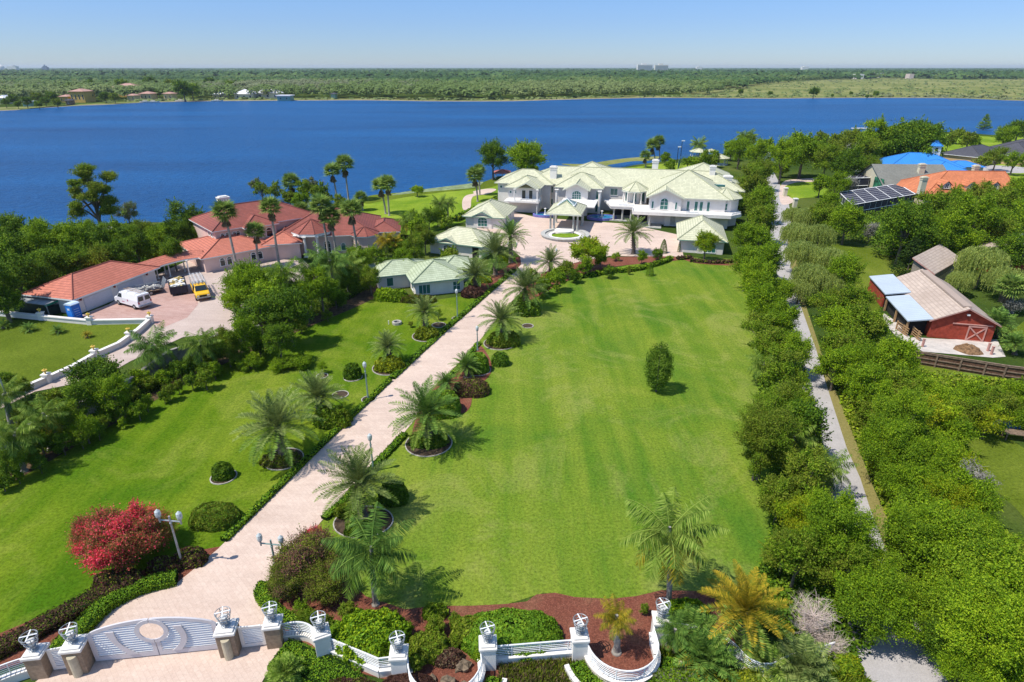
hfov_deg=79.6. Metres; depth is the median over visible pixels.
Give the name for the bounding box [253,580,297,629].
hedge
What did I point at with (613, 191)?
window
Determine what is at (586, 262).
shrub
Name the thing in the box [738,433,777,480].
broadleaf tree
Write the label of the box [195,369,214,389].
bush
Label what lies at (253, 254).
window
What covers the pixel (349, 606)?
shrub
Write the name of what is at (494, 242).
date palm
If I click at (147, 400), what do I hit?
bush
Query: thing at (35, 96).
broadleaf tree
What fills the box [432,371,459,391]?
date palm
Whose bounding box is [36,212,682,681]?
driveway
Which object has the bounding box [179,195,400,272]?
villa
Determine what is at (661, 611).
pillar lantern
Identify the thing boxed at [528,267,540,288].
shrub
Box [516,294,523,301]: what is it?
shrub
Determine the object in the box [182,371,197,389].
bush
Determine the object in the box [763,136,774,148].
broadleaf tree
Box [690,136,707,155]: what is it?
queen palm
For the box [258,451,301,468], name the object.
shrub
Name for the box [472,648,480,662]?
shrub
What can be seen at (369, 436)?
street lamp
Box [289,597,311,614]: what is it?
shrub
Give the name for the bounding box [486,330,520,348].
shrub
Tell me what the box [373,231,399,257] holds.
queen palm
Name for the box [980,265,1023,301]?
willow tree
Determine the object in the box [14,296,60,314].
storage shed
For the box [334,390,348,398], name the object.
planter ring
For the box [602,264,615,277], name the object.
shrub
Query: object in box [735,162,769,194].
broadleaf tree
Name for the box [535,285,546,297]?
shrub
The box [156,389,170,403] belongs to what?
bush
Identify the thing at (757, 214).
broadleaf tree
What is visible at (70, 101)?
boathouse
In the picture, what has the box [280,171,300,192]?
fan palm
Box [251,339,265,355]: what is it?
bush
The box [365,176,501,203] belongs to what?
shore weeds
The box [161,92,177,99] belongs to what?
lake house
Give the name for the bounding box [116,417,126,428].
bush
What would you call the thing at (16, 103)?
broadleaf tree
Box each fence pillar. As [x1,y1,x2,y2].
[310,622,331,657]
[388,644,408,674]
[479,634,496,670]
[570,627,589,661]
[650,610,670,645]
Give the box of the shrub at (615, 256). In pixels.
[610,251,620,260]
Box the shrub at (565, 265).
[559,260,574,277]
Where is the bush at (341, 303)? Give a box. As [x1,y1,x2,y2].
[336,298,347,307]
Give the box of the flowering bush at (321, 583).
[296,552,349,605]
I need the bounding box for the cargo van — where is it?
[114,287,152,309]
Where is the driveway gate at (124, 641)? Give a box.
[86,617,217,660]
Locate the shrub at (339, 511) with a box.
[333,502,356,519]
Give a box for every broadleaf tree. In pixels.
[0,98,10,107]
[0,210,25,234]
[0,230,28,261]
[0,247,42,291]
[0,259,30,319]
[0,283,25,322]
[0,371,17,384]
[0,444,30,477]
[0,472,15,492]
[2,228,39,255]
[5,93,18,104]
[7,398,38,425]
[10,376,33,397]
[13,101,21,108]
[19,96,32,107]
[19,216,47,231]
[20,216,62,250]
[21,421,55,455]
[23,241,78,277]
[24,256,63,291]
[29,91,44,100]
[34,100,43,108]
[38,386,65,404]
[39,97,49,105]
[43,215,91,251]
[44,90,59,101]
[47,398,86,441]
[52,98,61,106]
[52,376,100,416]
[54,238,94,271]
[59,351,128,393]
[65,411,100,443]
[70,222,113,247]
[73,216,99,228]
[80,238,117,266]
[89,370,133,419]
[94,406,115,423]
[97,215,131,243]
[98,91,109,101]
[100,236,138,262]
[108,92,119,103]
[108,220,154,262]
[114,78,126,84]
[122,385,140,399]
[126,368,149,389]
[130,218,154,236]
[135,235,160,270]
[139,374,160,390]
[142,76,157,82]
[145,222,174,243]
[153,369,172,385]
[156,233,185,271]
[161,216,193,241]
[163,77,175,83]
[163,196,206,228]
[166,359,191,381]
[171,79,193,101]
[181,353,199,373]
[185,82,200,100]
[188,226,197,238]
[196,361,210,371]
[202,347,223,363]
[203,77,214,81]
[209,324,240,366]
[211,284,252,314]
[214,257,282,307]
[222,311,265,351]
[224,79,234,83]
[227,291,302,348]
[240,265,294,309]
[247,177,260,188]
[251,180,268,199]
[260,279,317,345]
[260,319,298,356]
[266,179,286,198]
[280,189,295,204]
[286,272,325,322]
[290,191,310,205]
[294,179,315,195]
[301,264,339,311]
[302,176,317,186]
[307,180,329,196]
[326,284,350,308]
[333,193,345,207]
[334,265,366,296]
[341,241,375,278]
[357,263,380,295]
[363,243,388,263]
[374,257,392,265]
[382,234,403,254]
[391,245,411,260]
[399,232,425,258]
[401,208,414,218]
[405,211,429,231]
[409,184,424,196]
[409,222,436,253]
[420,207,440,228]
[428,206,448,226]
[437,215,453,230]
[438,245,458,256]
[475,136,510,179]
[503,137,548,169]
[568,235,609,270]
[660,152,671,164]
[665,159,676,168]
[681,156,691,165]
[686,156,705,164]
[691,228,720,259]
[697,149,714,163]
[706,157,720,164]
[710,149,720,158]
[720,138,740,160]
[726,134,753,168]
[727,240,767,290]
[729,219,759,260]
[729,395,807,480]
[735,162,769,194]
[735,308,782,336]
[738,190,764,221]
[738,255,776,295]
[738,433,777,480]
[741,223,784,248]
[743,135,769,162]
[743,280,787,319]
[744,374,807,411]
[745,200,780,234]
[745,325,787,360]
[746,132,757,143]
[746,182,778,211]
[747,152,774,179]
[750,240,785,273]
[753,472,807,524]
[754,529,800,577]
[757,342,810,392]
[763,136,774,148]
[764,522,840,591]
[765,134,804,183]
[767,298,801,333]
[768,487,829,532]
[772,275,797,300]
[774,392,834,449]
[775,128,829,177]
[775,166,790,177]
[779,326,816,373]
[779,386,818,413]
[781,443,836,499]
[793,481,888,574]
[803,283,850,312]
[805,197,838,227]
[807,344,862,390]
[808,302,857,333]
[809,86,819,98]
[810,524,881,592]
[812,139,842,174]
[812,173,831,197]
[813,130,829,141]
[815,326,871,357]
[817,191,843,208]
[824,170,853,194]
[825,247,869,298]
[825,281,883,308]
[825,558,927,650]
[826,131,847,151]
[826,197,869,244]
[827,145,871,175]
[828,363,863,396]
[834,296,898,344]
[838,339,898,378]
[839,126,860,150]
[844,360,895,407]
[849,129,885,158]
[851,396,876,429]
[852,409,934,474]
[859,113,896,149]
[863,152,882,168]
[865,538,908,582]
[868,329,923,371]
[869,380,937,437]
[871,456,958,502]
[871,492,1002,581]
[874,114,931,155]
[876,197,935,264]
[878,137,900,156]
[879,500,949,571]
[880,205,891,231]
[885,361,930,401]
[888,118,950,155]
[889,482,956,512]
[891,362,931,390]
[894,428,980,483]
[902,570,979,635]
[904,393,967,439]
[906,216,955,252]
[909,604,977,662]
[912,184,958,251]
[912,523,1023,597]
[919,119,946,134]
[919,469,992,515]
[922,371,949,398]
[924,382,971,407]
[925,563,1023,681]
[927,415,984,452]
[930,444,989,478]
[931,201,974,246]
[931,635,1012,681]
[940,395,991,428]
[941,182,979,212]
[943,133,957,150]
[947,224,989,266]
[948,464,1010,518]
[950,127,965,143]
[953,376,998,404]
[955,189,1009,244]
[955,503,1022,551]
[958,131,979,146]
[965,177,997,199]
[968,398,1015,438]
[970,135,982,144]
[970,381,1023,416]
[971,152,997,166]
[974,212,1023,243]
[975,182,1022,214]
[978,638,1023,681]
[986,145,1012,170]
[989,228,1023,267]
[993,124,1022,142]
[998,376,1023,407]
[1001,149,1023,175]
[1001,195,1023,231]
[1005,175,1023,205]
[1006,405,1023,430]
[1008,118,1023,139]
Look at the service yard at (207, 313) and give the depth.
80.44 m
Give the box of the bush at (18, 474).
[11,468,25,483]
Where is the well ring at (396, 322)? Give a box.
[392,320,401,325]
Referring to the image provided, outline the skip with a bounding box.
[167,276,187,294]
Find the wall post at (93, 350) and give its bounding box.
[89,345,99,356]
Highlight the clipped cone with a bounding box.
[660,239,667,252]
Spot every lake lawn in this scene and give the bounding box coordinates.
[335,185,497,234]
[630,163,690,169]
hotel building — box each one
[7,65,19,69]
[636,63,652,69]
[654,64,667,70]
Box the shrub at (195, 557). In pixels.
[173,546,208,569]
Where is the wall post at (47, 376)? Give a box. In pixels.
[40,368,52,383]
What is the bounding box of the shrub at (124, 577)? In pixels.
[91,568,142,588]
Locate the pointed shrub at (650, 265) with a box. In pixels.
[645,262,653,276]
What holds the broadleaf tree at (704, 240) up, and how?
on the mulch bed at (712, 264)
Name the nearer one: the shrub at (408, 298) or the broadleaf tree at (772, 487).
the broadleaf tree at (772, 487)
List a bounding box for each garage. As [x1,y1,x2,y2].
[21,260,159,312]
[676,215,728,254]
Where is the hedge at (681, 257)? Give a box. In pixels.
[676,255,693,259]
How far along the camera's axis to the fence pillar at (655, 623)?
34.47 m
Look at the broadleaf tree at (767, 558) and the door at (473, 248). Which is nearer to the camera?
the broadleaf tree at (767, 558)
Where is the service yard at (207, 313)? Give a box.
[1,259,313,406]
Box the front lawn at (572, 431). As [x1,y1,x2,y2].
[319,257,840,612]
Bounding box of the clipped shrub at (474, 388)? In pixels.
[453,378,489,398]
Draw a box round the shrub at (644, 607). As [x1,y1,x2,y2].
[639,603,648,613]
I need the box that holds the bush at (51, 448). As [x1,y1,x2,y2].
[47,442,65,454]
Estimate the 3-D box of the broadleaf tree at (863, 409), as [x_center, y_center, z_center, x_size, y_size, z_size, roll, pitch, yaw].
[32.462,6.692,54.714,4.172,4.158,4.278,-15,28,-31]
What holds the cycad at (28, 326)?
on the side lawn at (29, 356)
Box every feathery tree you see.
[779,222,811,248]
[780,206,801,223]
[781,240,820,267]
[788,262,830,293]
[788,278,813,303]
[793,207,823,225]
[806,223,836,248]
[810,246,847,268]
[814,274,844,295]
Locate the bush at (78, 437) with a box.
[68,432,90,448]
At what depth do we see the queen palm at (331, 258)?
83.34 m
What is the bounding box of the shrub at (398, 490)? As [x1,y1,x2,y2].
[377,480,408,507]
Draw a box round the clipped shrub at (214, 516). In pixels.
[188,501,241,532]
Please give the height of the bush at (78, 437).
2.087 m
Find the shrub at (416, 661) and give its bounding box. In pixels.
[408,654,425,671]
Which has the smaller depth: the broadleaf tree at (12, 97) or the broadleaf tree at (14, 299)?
the broadleaf tree at (14, 299)
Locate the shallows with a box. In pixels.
[607,161,642,166]
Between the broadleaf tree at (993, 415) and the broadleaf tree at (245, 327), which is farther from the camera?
the broadleaf tree at (245, 327)
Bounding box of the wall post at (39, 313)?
[35,308,44,320]
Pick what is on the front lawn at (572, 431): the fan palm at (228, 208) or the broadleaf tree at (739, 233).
the broadleaf tree at (739, 233)
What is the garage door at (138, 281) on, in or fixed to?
in the garage at (93, 287)
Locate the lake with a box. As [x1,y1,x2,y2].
[0,98,1023,229]
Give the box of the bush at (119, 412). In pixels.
[113,403,133,422]
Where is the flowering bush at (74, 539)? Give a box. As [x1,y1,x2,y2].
[64,508,107,558]
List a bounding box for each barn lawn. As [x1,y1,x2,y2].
[827,244,1023,372]
[965,428,1023,516]
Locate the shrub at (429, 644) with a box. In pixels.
[408,629,450,665]
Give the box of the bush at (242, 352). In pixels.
[240,348,251,357]
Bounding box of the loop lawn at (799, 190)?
[780,182,827,198]
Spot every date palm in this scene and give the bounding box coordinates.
[230,385,322,466]
[289,369,348,425]
[312,442,405,528]
[367,328,406,361]
[387,374,462,449]
[404,293,441,326]
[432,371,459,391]
[447,349,482,378]
[456,256,495,287]
[471,227,519,274]
[477,298,523,340]
[492,216,530,262]
[499,262,549,309]
[533,243,566,274]
[614,214,653,253]
[696,558,794,666]
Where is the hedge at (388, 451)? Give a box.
[320,431,407,520]
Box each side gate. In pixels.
[45,647,65,669]
[237,624,265,646]
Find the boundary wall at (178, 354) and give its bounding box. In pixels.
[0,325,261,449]
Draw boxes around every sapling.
[316,360,326,371]
[434,308,442,319]
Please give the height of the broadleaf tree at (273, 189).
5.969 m
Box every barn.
[868,269,1001,341]
[910,244,957,280]
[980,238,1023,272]
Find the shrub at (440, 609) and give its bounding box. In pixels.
[421,602,449,620]
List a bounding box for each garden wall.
[0,311,145,324]
[1,319,150,402]
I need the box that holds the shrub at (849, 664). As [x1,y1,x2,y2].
[826,650,864,679]
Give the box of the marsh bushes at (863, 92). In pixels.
[700,77,1023,97]
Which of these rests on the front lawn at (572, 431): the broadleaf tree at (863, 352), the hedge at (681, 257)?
the hedge at (681, 257)
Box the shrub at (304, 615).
[295,607,318,632]
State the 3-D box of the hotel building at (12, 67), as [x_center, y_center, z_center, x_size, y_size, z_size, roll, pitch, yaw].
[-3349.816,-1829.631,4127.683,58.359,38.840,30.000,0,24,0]
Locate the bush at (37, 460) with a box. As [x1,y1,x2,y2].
[28,454,49,472]
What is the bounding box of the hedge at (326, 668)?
[267,638,363,681]
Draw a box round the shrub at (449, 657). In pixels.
[433,647,463,668]
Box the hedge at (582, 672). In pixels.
[570,656,678,681]
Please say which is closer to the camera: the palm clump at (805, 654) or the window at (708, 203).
the palm clump at (805, 654)
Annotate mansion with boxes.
[494,159,744,230]
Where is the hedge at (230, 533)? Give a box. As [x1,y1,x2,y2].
[220,378,391,541]
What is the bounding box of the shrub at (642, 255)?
[637,249,648,263]
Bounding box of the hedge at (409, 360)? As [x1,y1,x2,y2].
[388,269,516,379]
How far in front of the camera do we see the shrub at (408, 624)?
34.82 m
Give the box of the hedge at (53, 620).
[0,569,141,660]
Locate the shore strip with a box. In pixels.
[0,97,1023,110]
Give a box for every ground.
[0,76,1023,681]
[934,372,1023,429]
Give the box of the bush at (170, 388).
[160,383,176,399]
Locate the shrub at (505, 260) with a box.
[497,254,515,262]
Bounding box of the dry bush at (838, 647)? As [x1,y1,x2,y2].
[812,625,852,661]
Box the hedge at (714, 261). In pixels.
[690,258,734,263]
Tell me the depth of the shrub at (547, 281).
87.18 m
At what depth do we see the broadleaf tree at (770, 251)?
90.64 m
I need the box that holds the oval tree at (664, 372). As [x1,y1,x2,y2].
[643,341,673,391]
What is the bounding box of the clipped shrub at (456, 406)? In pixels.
[427,389,461,419]
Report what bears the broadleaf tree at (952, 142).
on the shore lawn at (987, 141)
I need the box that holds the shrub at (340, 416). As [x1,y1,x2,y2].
[312,404,353,429]
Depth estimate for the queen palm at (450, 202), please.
130.96 m
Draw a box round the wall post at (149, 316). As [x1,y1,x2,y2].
[145,311,153,323]
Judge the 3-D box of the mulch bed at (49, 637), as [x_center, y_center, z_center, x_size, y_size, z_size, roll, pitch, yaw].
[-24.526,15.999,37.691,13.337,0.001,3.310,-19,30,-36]
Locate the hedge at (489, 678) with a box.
[485,674,502,681]
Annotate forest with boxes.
[0,68,1023,79]
[0,73,1023,86]
[0,78,741,96]
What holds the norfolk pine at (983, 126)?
on the ground at (986, 300)
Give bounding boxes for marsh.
[563,156,660,166]
[680,78,1023,98]
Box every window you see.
[219,258,226,266]
[226,256,232,265]
[251,252,256,260]
[258,251,263,258]
[266,227,272,236]
[324,241,331,252]
[341,243,345,250]
[386,277,393,286]
[418,284,430,294]
[452,281,460,290]
[477,218,487,226]
[521,190,525,198]
[529,190,532,198]
[572,191,580,199]
[610,188,617,195]
[632,193,636,201]
[659,198,668,209]
[669,216,675,224]
[685,201,689,210]
[693,201,698,210]
[699,201,703,210]
[703,243,716,253]
[706,202,710,211]
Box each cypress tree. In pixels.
[66,161,120,229]
[113,200,140,224]
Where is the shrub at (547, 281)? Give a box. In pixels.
[537,275,554,291]
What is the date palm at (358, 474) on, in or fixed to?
on the front lawn at (572, 431)
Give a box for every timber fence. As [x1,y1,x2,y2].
[895,321,908,335]
[911,326,921,340]
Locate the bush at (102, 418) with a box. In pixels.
[97,416,109,429]
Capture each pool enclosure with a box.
[839,184,915,213]
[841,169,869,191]
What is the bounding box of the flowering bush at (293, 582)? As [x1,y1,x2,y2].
[264,555,313,604]
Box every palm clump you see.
[264,651,304,681]
[669,602,717,656]
[671,621,743,681]
[738,639,795,681]
[769,631,840,681]
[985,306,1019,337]
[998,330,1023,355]
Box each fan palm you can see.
[210,199,239,266]
[244,220,266,266]
[258,195,284,261]
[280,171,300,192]
[292,201,309,210]
[307,190,334,260]
[317,204,341,250]
[322,160,340,198]
[335,152,355,199]
[336,195,364,249]
[353,190,368,210]
[370,175,390,213]
[377,173,396,215]
[463,166,484,201]
[474,162,486,194]
[639,150,651,167]
[644,137,659,158]
[653,134,665,159]
[993,271,1023,313]
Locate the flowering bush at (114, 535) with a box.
[71,496,170,582]
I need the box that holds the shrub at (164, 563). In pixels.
[145,555,182,575]
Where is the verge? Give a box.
[788,242,961,681]
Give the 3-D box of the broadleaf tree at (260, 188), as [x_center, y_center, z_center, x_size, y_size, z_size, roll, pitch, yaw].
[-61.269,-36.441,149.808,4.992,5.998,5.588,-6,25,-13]
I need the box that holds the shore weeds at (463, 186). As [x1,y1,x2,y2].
[393,182,482,194]
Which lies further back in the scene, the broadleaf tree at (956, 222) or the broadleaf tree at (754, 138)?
the broadleaf tree at (754, 138)
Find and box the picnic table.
[1001,429,1023,439]
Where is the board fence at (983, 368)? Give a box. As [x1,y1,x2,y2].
[914,351,1023,380]
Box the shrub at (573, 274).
[565,268,582,282]
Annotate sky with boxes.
[0,0,1023,67]
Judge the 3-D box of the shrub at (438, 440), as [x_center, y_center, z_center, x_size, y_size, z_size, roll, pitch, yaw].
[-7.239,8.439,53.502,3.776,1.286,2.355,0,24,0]
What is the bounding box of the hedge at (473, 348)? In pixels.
[437,341,481,385]
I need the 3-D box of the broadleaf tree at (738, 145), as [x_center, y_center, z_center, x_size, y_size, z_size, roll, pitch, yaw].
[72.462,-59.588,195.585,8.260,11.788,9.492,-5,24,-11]
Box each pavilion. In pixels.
[426,226,502,258]
[462,199,517,228]
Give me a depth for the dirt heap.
70.48 m
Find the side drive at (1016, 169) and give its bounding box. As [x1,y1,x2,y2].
[983,165,1023,172]
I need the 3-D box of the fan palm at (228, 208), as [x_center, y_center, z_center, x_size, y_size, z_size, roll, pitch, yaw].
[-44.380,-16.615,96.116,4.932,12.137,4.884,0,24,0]
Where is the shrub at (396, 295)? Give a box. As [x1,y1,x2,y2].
[388,288,407,302]
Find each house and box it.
[0,95,12,103]
[57,94,70,101]
[67,88,95,102]
[115,83,136,96]
[125,93,139,100]
[138,91,157,98]
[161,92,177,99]
[212,92,227,98]
[233,89,256,98]
[255,89,284,98]
[368,255,479,294]
[857,163,1020,205]
[877,140,986,170]
[905,74,913,78]
[941,139,1023,165]
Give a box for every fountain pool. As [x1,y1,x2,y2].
[533,208,552,217]
[587,210,616,220]
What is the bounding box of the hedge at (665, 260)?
[578,255,673,278]
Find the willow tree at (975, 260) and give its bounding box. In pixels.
[951,244,1012,288]
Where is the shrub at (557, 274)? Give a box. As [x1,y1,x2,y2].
[549,266,566,291]
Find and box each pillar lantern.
[18,629,38,652]
[58,622,78,644]
[214,606,230,628]
[261,601,276,622]
[310,610,325,632]
[389,630,404,653]
[480,621,494,643]
[573,613,588,635]
[656,597,670,619]
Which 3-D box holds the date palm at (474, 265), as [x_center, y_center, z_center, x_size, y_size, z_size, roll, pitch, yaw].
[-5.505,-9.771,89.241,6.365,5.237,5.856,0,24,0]
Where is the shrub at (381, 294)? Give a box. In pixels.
[373,286,392,301]
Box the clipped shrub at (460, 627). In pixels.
[449,615,483,646]
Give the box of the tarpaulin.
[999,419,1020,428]
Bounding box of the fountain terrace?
[541,228,589,241]
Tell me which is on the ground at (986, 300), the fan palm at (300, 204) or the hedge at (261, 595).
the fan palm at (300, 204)
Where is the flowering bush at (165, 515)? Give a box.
[127,502,179,560]
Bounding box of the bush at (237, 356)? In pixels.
[226,351,243,368]
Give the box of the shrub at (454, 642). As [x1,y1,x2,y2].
[449,635,461,647]
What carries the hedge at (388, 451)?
on the front lawn at (572, 431)
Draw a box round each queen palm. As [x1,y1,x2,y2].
[0,375,29,427]
[0,413,44,472]
[9,393,70,450]
[123,320,177,371]
[177,327,221,365]
[264,258,302,310]
[293,253,328,310]
[303,241,355,284]
[320,501,416,607]
[331,248,365,291]
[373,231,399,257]
[385,233,402,250]
[394,210,429,238]
[429,193,449,225]
[443,196,458,216]
[593,593,636,656]
[619,486,729,601]
[654,607,693,654]
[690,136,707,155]
[735,128,758,143]
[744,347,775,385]
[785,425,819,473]
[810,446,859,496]
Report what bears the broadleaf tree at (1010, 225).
on the ground at (986, 300)
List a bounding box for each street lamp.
[154,509,182,558]
[256,533,283,559]
[362,362,368,397]
[367,433,374,471]
[455,289,457,316]
[475,326,478,350]
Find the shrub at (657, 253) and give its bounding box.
[651,248,662,258]
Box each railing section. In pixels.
[0,658,29,681]
[281,621,314,645]
[329,638,391,677]
[407,654,484,681]
[496,639,571,664]
[584,625,660,681]
[670,622,834,679]
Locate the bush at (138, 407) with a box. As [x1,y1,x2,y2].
[126,400,146,420]
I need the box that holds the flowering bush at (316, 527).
[306,524,327,542]
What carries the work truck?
on the patterned yard at (167, 307)
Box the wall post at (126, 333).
[124,327,133,339]
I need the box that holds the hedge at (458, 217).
[452,194,497,221]
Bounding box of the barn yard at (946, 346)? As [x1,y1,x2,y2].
[883,314,1005,357]
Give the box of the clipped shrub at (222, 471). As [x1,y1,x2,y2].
[210,461,234,481]
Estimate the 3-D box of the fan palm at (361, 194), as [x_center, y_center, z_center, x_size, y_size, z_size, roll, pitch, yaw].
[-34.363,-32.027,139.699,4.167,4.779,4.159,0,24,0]
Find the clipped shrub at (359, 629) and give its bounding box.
[331,607,411,670]
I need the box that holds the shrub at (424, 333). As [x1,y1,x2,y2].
[414,325,439,340]
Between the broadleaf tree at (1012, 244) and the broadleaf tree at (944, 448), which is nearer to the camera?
the broadleaf tree at (944, 448)
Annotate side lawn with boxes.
[0,296,476,632]
[0,320,139,389]
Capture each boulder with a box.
[440,674,455,681]
[455,658,471,672]
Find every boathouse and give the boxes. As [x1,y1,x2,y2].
[63,99,74,104]
[275,95,294,100]
[330,92,337,98]
[494,169,510,178]
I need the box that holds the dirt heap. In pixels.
[953,343,983,355]
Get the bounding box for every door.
[65,306,72,316]
[83,288,113,310]
[117,276,143,290]
[472,247,478,258]
[965,326,987,341]
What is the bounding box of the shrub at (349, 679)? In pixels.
[328,677,375,681]
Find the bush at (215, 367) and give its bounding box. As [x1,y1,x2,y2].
[207,360,220,379]
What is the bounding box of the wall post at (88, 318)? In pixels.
[84,312,92,324]
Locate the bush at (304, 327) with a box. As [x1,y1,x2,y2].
[293,319,307,333]
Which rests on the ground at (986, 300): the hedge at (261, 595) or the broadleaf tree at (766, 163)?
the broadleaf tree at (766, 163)
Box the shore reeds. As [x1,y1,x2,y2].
[103,94,1023,102]
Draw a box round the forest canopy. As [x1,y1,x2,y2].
[5,68,1022,72]
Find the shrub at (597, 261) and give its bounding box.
[593,255,608,267]
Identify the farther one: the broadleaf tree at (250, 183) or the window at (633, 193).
the broadleaf tree at (250, 183)
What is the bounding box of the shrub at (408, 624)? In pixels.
[402,619,413,635]
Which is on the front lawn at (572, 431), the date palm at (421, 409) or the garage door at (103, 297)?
the date palm at (421, 409)
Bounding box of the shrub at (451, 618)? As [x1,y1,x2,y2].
[448,611,460,625]
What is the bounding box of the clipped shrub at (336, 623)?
[329,620,344,642]
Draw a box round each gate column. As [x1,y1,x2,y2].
[782,187,788,195]
[792,198,798,207]
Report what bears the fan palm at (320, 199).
on the ground at (986, 300)
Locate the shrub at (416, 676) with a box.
[382,672,435,681]
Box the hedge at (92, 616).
[49,569,178,647]
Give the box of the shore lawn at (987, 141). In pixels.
[941,134,1023,180]
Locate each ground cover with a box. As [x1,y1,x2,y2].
[496,644,605,681]
[653,645,877,681]
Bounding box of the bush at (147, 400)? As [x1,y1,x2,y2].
[140,393,153,411]
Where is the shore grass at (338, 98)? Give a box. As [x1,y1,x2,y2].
[0,95,1023,109]
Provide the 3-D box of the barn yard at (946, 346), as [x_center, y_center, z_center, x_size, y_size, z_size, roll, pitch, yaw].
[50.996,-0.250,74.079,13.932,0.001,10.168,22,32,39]
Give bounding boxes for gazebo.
[689,148,704,157]
[716,153,729,165]
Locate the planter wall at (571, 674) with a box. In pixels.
[564,660,682,681]
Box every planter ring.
[210,470,237,484]
[266,448,303,470]
[333,506,393,538]
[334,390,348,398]
[344,375,362,381]
[372,365,405,375]
[405,435,451,456]
[412,333,439,341]
[432,322,445,327]
[483,340,511,349]
[522,323,533,327]
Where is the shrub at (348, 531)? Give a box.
[343,518,376,537]
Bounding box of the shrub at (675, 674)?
[651,665,707,681]
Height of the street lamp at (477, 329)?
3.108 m
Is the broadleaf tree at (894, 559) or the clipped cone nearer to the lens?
the broadleaf tree at (894, 559)
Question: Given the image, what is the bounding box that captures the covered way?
[137,249,202,278]
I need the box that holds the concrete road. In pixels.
[767,172,947,681]
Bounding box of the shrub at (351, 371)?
[342,362,361,380]
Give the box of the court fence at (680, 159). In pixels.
[677,154,708,168]
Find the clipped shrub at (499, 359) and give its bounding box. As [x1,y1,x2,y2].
[491,351,509,366]
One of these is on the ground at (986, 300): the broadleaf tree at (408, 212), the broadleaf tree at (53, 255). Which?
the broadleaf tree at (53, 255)
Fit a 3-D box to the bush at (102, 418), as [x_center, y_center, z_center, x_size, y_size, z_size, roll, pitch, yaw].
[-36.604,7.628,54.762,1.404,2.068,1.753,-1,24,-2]
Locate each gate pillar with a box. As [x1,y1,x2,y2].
[20,642,53,680]
[58,634,95,677]
[213,618,241,660]
[261,613,284,648]
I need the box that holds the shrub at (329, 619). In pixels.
[314,611,335,626]
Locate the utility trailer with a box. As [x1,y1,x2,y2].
[130,276,165,295]
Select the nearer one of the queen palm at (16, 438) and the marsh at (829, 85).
the queen palm at (16, 438)
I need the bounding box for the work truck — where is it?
[188,272,210,299]
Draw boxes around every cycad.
[0,318,14,328]
[19,321,37,332]
[50,323,67,334]
[81,330,93,337]
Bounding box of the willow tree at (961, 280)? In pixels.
[944,270,976,292]
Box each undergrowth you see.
[1,284,372,471]
[11,222,194,306]
[751,241,874,660]
[819,199,1023,254]
[825,306,1023,679]
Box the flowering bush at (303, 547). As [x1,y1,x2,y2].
[266,522,340,579]
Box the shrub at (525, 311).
[513,301,540,316]
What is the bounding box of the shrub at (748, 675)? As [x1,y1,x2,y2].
[712,668,769,681]
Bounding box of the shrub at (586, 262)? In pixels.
[576,256,593,273]
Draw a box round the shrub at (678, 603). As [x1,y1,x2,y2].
[665,596,709,619]
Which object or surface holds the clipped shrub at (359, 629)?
on the mulch bed at (562, 609)
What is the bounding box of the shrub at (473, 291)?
[460,285,483,298]
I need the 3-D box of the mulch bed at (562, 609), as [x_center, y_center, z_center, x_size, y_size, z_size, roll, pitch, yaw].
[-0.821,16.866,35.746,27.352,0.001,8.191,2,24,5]
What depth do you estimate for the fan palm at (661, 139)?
212.59 m
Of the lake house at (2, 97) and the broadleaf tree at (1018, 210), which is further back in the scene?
the lake house at (2, 97)
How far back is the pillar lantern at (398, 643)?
32.18 m
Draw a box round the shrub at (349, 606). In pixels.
[337,601,358,619]
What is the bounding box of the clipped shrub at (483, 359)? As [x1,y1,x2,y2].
[470,351,489,373]
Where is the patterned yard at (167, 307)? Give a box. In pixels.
[83,283,197,326]
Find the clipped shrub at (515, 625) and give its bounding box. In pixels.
[460,607,563,662]
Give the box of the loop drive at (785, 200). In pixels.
[779,178,816,204]
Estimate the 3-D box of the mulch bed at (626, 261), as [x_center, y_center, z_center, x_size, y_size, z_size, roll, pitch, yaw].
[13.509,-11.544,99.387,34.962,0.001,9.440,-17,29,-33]
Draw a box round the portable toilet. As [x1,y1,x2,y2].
[63,301,83,317]
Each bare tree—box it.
[788,590,840,639]
[844,176,862,190]
[862,222,879,241]
[951,456,999,487]
[1001,295,1023,313]
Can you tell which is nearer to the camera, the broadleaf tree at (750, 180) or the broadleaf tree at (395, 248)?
the broadleaf tree at (395, 248)
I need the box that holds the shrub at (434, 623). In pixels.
[424,613,446,631]
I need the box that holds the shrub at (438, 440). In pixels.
[407,430,449,449]
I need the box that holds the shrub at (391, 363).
[374,355,404,372]
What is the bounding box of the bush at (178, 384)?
[173,379,183,393]
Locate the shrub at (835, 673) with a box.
[792,662,839,681]
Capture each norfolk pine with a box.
[868,224,915,256]
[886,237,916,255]
[888,236,923,274]
[975,114,992,129]
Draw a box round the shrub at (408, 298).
[400,294,436,303]
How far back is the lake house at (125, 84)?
670.58 m
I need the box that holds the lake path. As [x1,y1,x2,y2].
[462,189,495,209]
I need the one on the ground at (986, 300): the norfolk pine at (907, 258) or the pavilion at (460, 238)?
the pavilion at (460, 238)
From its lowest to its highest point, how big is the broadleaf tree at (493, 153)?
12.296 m
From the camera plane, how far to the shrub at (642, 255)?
101.19 m
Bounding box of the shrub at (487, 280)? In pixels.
[471,275,491,283]
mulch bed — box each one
[0,547,218,668]
[3,283,377,485]
[279,578,735,681]
[412,346,491,433]
[479,257,520,291]
[527,256,676,298]
[685,258,736,264]
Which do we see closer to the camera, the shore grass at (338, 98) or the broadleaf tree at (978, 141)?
the broadleaf tree at (978, 141)

